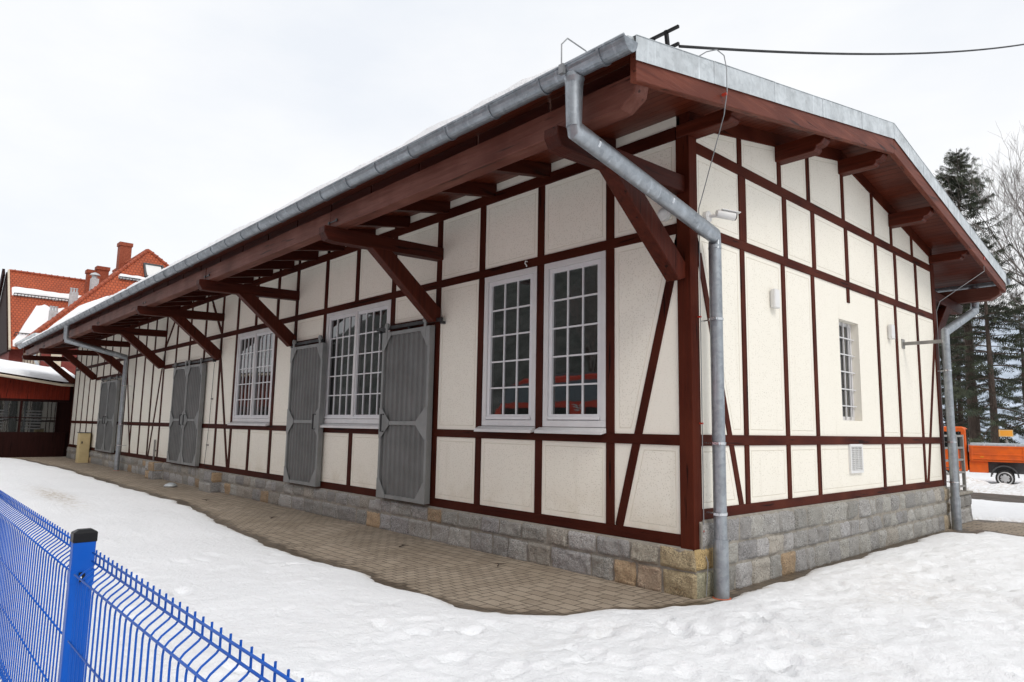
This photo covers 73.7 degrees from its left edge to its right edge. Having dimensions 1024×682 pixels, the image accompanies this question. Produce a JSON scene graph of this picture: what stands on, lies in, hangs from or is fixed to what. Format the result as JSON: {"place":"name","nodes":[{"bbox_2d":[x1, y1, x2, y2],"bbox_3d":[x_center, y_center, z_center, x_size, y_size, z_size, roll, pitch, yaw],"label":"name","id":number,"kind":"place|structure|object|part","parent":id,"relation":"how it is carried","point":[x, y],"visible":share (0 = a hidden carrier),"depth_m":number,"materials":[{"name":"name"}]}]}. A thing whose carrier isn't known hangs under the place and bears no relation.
{"place":"outdoors","nodes":[
{"label":"outdoors","id":0,"kind":"place"},
{"bbox_2d":[0,0,1023,316],"label":"sky","id":1,"kind":"structure","parent":0,"point":[168,128],"materials":[{"name":"white"}]},
{"bbox_2d":[7,457,1023,615],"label":"pavement","id":2,"kind":"structure","parent":0,"point":[463,578],"depth_m":8.06,"materials":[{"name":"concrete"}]},
{"bbox_2d":[75,432,90,462],"bbox_3d":[-15.823,3.926,25.177,0.370,1.105,0.445,8,-10,-42],"label":"utility cabinet","id":3,"kind":"object","parent":2,"relation":"on","point":[83,447],"visible":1,"depth_m":25.03,"materials":[{"name":"beige plastic"}]},
{"bbox_3d":[-15.680,3.754,25.052,0.300,0.680,0.009,8,-10,-42],"label":"door","id":4,"kind":"part","parent":3,"relation":"part of","materials":[{"name":"beige metal"}]},
{"bbox_2d":[164,483,177,486],"bbox_3d":[-8.210,3.460,16.412,0.321,0.100,0.336,8,-10,-42],"label":"plastic bag","id":5,"kind":"object","parent":2,"relation":"on","point":[170,485],"visible":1,"depth_m":16.31,"materials":[{"name":"plastic"}]},
{"bbox_2d":[940,312,1023,443],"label":"hill","id":6,"kind":"structure","parent":0,"point":[1006,374],"depth_m":95.71,"materials":[{"name":"white snow"}]},
{"bbox_2d":[970,492,1023,502],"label":"road","id":7,"kind":"structure","parent":0,"point":[1000,497],"depth_m":17.61,"materials":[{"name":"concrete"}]},
{"label":"ground","id":8,"kind":"structure","parent":0,"visible":0},
{"bbox_2d":[0,359,74,457],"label":"wooden annex","id":9,"kind":"object","parent":8,"relation":"on","point":[36,401],"visible":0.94,"depth_m":28.35,"materials":[{"name":"brown wood"}]},
{"bbox_2d":[0,400,21,431],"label":"window","id":10,"kind":"structure","parent":9,"relation":"in","point":[9,410],"depth_m":27.80,"materials":[{"name":"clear glass"}]},
{"bbox_2d":[18,401,57,431],"bbox_3d":[-19.730,3.163,28.444,1.280,1.260,0.080,8,-10,-42],"label":"window","id":11,"kind":"structure","parent":9,"relation":"in","point":[34,416],"depth_m":28.44,"materials":[{"name":"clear glass"}]},
{"bbox_2d":[0,241,168,374],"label":"station house","id":12,"kind":"structure","parent":8,"relation":"on","point":[32,304],"depth_m":53.37,"materials":[{"name":"tile"}]},
{"bbox_2d":[51,354,61,366],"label":"window","id":13,"kind":"structure","parent":12,"relation":"in","point":[58,363],"depth_m":45.83,"materials":[{"name":"white"}]},
{"bbox_2d":[0,490,303,681],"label":"fence","id":14,"kind":"object","parent":8,"relation":"on","point":[75,631],"visible":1,"depth_m":2.11,"materials":[{"name":"blue metal"}]},
{"bbox_2d":[0,458,1023,681],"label":"snow","id":15,"kind":"structure","parent":8,"relation":"on","point":[945,607],"depth_m":5.39,"materials":[{"name":"white snow"}]},
{"bbox_2d":[944,426,1023,483],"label":"flatbed lorry","id":16,"kind":"object","parent":15,"relation":"on","point":[1005,464],"visible":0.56,"depth_m":20.84,"materials":[{"name":"orange paint"}]},
{"bbox_2d":[970,443,1023,446],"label":"pipe load","id":17,"kind":"object","parent":16,"relation":"on","point":[998,444],"visible":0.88,"depth_m":20.92,"materials":[{"name":"metal"}]},
{"bbox_2d":[998,430,1012,442],"bbox_3d":[17.952,4.140,24.763,0.480,1.825,0.104,0,-7,5],"label":"yellow sign","id":18,"kind":"object","parent":16,"relation":"on","point":[1005,433],"visible":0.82,"depth_m":24.81,"materials":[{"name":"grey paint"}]},
{"bbox_2d":[18,24,1009,599],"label":"goods shed","id":19,"kind":"structure","parent":8,"relation":"on","point":[476,326],"depth_m":8.78,"materials":[{"name":"paint"}]},
{"bbox_2d":[95,377,108,450],"bbox_3d":[-14.428,2.571,24.050,0.158,2.570,1.160,8,-10,-42],"label":"sliding door","id":20,"kind":"structure","parent":19,"relation":"in","point":[99,442],"depth_m":24.11,"materials":[{"name":"grey paint"}]},
{"bbox_2d":[102,375,120,452],"bbox_3d":[-13.626,2.475,23.177,0.158,2.570,1.160,8,-10,-42],"label":"sliding door","id":21,"kind":"structure","parent":19,"relation":"in","point":[110,422],"depth_m":23.08,"materials":[{"name":"grey paint"}]},
{"bbox_2d":[166,361,187,463],"bbox_3d":[-8.795,1.860,17.955,0.158,2.650,1.120,8,-10,-42],"label":"sliding door","id":22,"kind":"structure","parent":19,"relation":"in","point":[180,373],"depth_m":17.99,"materials":[{"name":"grey paint"}]},
{"bbox_2d":[180,358,205,465],"bbox_3d":[-8.019,1.767,17.111,0.158,2.650,1.120,8,-10,-42],"label":"sliding door","id":23,"kind":"structure","parent":19,"relation":"in","point":[196,374],"depth_m":17.05,"materials":[{"name":"grey paint"}]},
{"bbox_2d":[227,328,274,425],"bbox_3d":[-5.608,0.791,14.768,0.190,2.062,2.080,8,-10,-42],"label":"window","id":24,"kind":"structure","parent":19,"relation":"in","point":[255,349],"depth_m":14.74,"materials":[{"name":"paint"}]},
{"bbox_2d":[283,335,327,486],"bbox_3d":[-3.845,1.271,12.595,0.158,2.690,1.300,8,-10,-42],"label":"sliding door","id":25,"kind":"structure","parent":19,"relation":"in","point":[306,399],"depth_m":12.54,"materials":[{"name":"grey paint"}]},
{"bbox_2d":[320,300,390,428],"bbox_3d":[-2.690,0.444,11.608,0.190,2.062,2.210,8,-10,-42],"label":"window","id":26,"kind":"structure","parent":19,"relation":"in","point":[354,348],"depth_m":11.60,"materials":[{"name":"paint"}]},
{"bbox_2d":[376,317,434,504],"bbox_3d":[-1.624,1.011,10.189,0.158,2.680,1.270,8,-10,-42],"label":"sliding door","id":27,"kind":"structure","parent":19,"relation":"in","point":[407,373],"depth_m":10.14,"materials":[{"name":"grey paint"}]},
{"bbox_2d":[474,266,536,432],"bbox_3d":[-0.055,0.130,8.755,0.190,2.062,1.063,8,-10,-42],"label":"window","id":28,"kind":"structure","parent":19,"relation":"in","point":[510,301],"depth_m":8.76,"materials":[{"name":"paint"}]},
{"bbox_2d":[534,250,605,434],"bbox_3d":[0.699,0.041,7.938,0.190,2.062,1.033,8,-10,-42],"label":"window","id":29,"kind":"structure","parent":19,"relation":"in","point":[574,342],"depth_m":7.94,"materials":[{"name":"paint"}]},
{"bbox_2d":[657,208,670,221],"bbox_3d":[1.567,-1.323,7.103,0.115,0.139,0.139,8,-10,-42],"label":"dome camera","id":30,"kind":"object","parent":19,"relation":"attached to","point":[663,215],"visible":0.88,"depth_m":7.07,"materials":[{"name":"white plastic"}]},
{"bbox_2d":[698,49,727,595],"bbox_3d":[1.856,-0.100,6.270,0.290,4.936,1.102,-1,-7,15],"label":"lightning conductor","id":31,"kind":"object","parent":19,"relation":"attached to","point":[723,95],"visible":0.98,"depth_m":6.65,"materials":[{"name":"metal"}]},
{"bbox_2d":[702,208,740,221],"bbox_3d":[2.170,-1.296,7.074,0.390,0.120,0.158,0,-7,11],"label":"security camera","id":32,"kind":"object","parent":19,"relation":"attached to","point":[727,214],"visible":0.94,"depth_m":7.03,"materials":[{"name":"white plastic"}]},
{"bbox_2d":[770,288,779,308],"bbox_3d":[3.064,-0.492,7.961,0.124,0.224,0.075,8,-10,-42],"label":"wall lamp","id":33,"kind":"object","parent":19,"relation":"attached to","point":[774,298],"visible":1,"depth_m":7.92,"materials":[{"name":"white plastic"}]},
{"bbox_2d":[839,322,856,420],"bbox_3d":[4.583,0.415,9.462,0.661,1.366,0.084,8,-10,-42],"label":"window","id":34,"kind":"structure","parent":19,"relation":"in","point":[845,339],"depth_m":9.56,"materials":[{"name":"paint"}]},
{"bbox_2d":[678,44,1023,54],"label":"power cable","id":35,"kind":"object","parent":19,"relation":"attached to","point":[749,50],"visible":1,"depth_m":7.44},
{"bbox_2d":[887,324,894,339],"bbox_3d":[5.804,-0.139,10.452,0.124,0.224,0.075,8,-10,-42],"label":"wall lamp","id":36,"kind":"object","parent":19,"relation":"attached to","point":[891,331],"visible":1,"depth_m":10.41,"materials":[{"name":"white plastic"}]},
{"bbox_2d":[901,339,942,348],"bbox_3d":[6.411,0.024,10.664,0.130,0.150,0.560,8,-10,-42],"label":"wall bracket","id":37,"kind":"object","parent":19,"relation":"attached to","point":[903,343],"depth_m":10.68,"materials":[{"name":"grey metal"}]},
{"bbox_2d":[936,257,984,478],"bbox_3d":[7.854,0.448,11.821,0.826,3.850,0.083,-1,-7,16],"label":"lightning conductor","id":38,"kind":"object","parent":19,"relation":"attached to","point":[939,367],"visible":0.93,"depth_m":11.90,"materials":[{"name":"metal"}]},
{"bbox_2d":[944,435,972,526],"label":"loading platform","id":39,"kind":"structure","parent":8,"relation":"on","point":[966,503],"depth_m":12.48,"materials":[{"name":"stone"}]},
{"bbox_2d":[939,332,990,434],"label":"spruce tree","id":40,"kind":"object","parent":8,"relation":"on","point":[965,396],"visible":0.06,"depth_m":45.49,"materials":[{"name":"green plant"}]},
{"bbox_2d":[938,332,1012,441],"bbox_3d":[23.812,1.598,38.289,6.078,10.566,5.581,0,-7,10],"label":"spruce tree","id":41,"kind":"object","parent":8,"relation":"on","point":[962,364],"visible":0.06,"depth_m":36.93,"materials":[{"name":"green plant"}]},
{"bbox_2d":[939,307,1013,442],"bbox_3d":[24.146,1.696,38.391,6.301,10.491,5.477,-4,-9,36],"label":"spruce tree","id":42,"kind":"object","parent":8,"relation":"on","point":[959,374],"visible":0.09,"depth_m":37.59,"materials":[{"name":"green plant"}]},
{"bbox_2d":[933,148,1023,442],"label":"spruce tree","id":43,"kind":"object","parent":8,"relation":"on","point":[972,425],"visible":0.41,"depth_m":31.59,"materials":[{"name":"green plant"}]},
{"bbox_2d":[937,121,1023,327],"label":"bare tree","id":44,"kind":"object","parent":8,"relation":"on","point":[1017,205],"visible":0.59,"depth_m":31.64,"materials":[{"name":"grey plant"}]},
{"bbox_2d":[939,234,1023,443],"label":"spruce tree","id":45,"kind":"object","parent":8,"relation":"on","point":[993,403],"visible":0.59,"depth_m":29.49,"materials":[{"name":"green plant"}]},
{"bbox_2d":[939,244,1023,425],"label":"bare tree","id":46,"kind":"object","parent":8,"relation":"on","point":[1000,298],"visible":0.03,"depth_m":45.07,"materials":[{"name":"plant"}]},
{"bbox_2d":[981,290,1023,438],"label":"spruce tree","id":47,"kind":"object","parent":8,"relation":"on","point":[1019,376],"visible":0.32,"depth_m":39.11,"materials":[{"name":"green plant"}]},
{"bbox_2d":[1002,323,1023,419],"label":"spruce tree","id":48,"kind":"object","parent":8,"relation":"on","point":[1014,408],"visible":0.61,"depth_m":33.84,"materials":[{"name":"green plant"}]}
]}

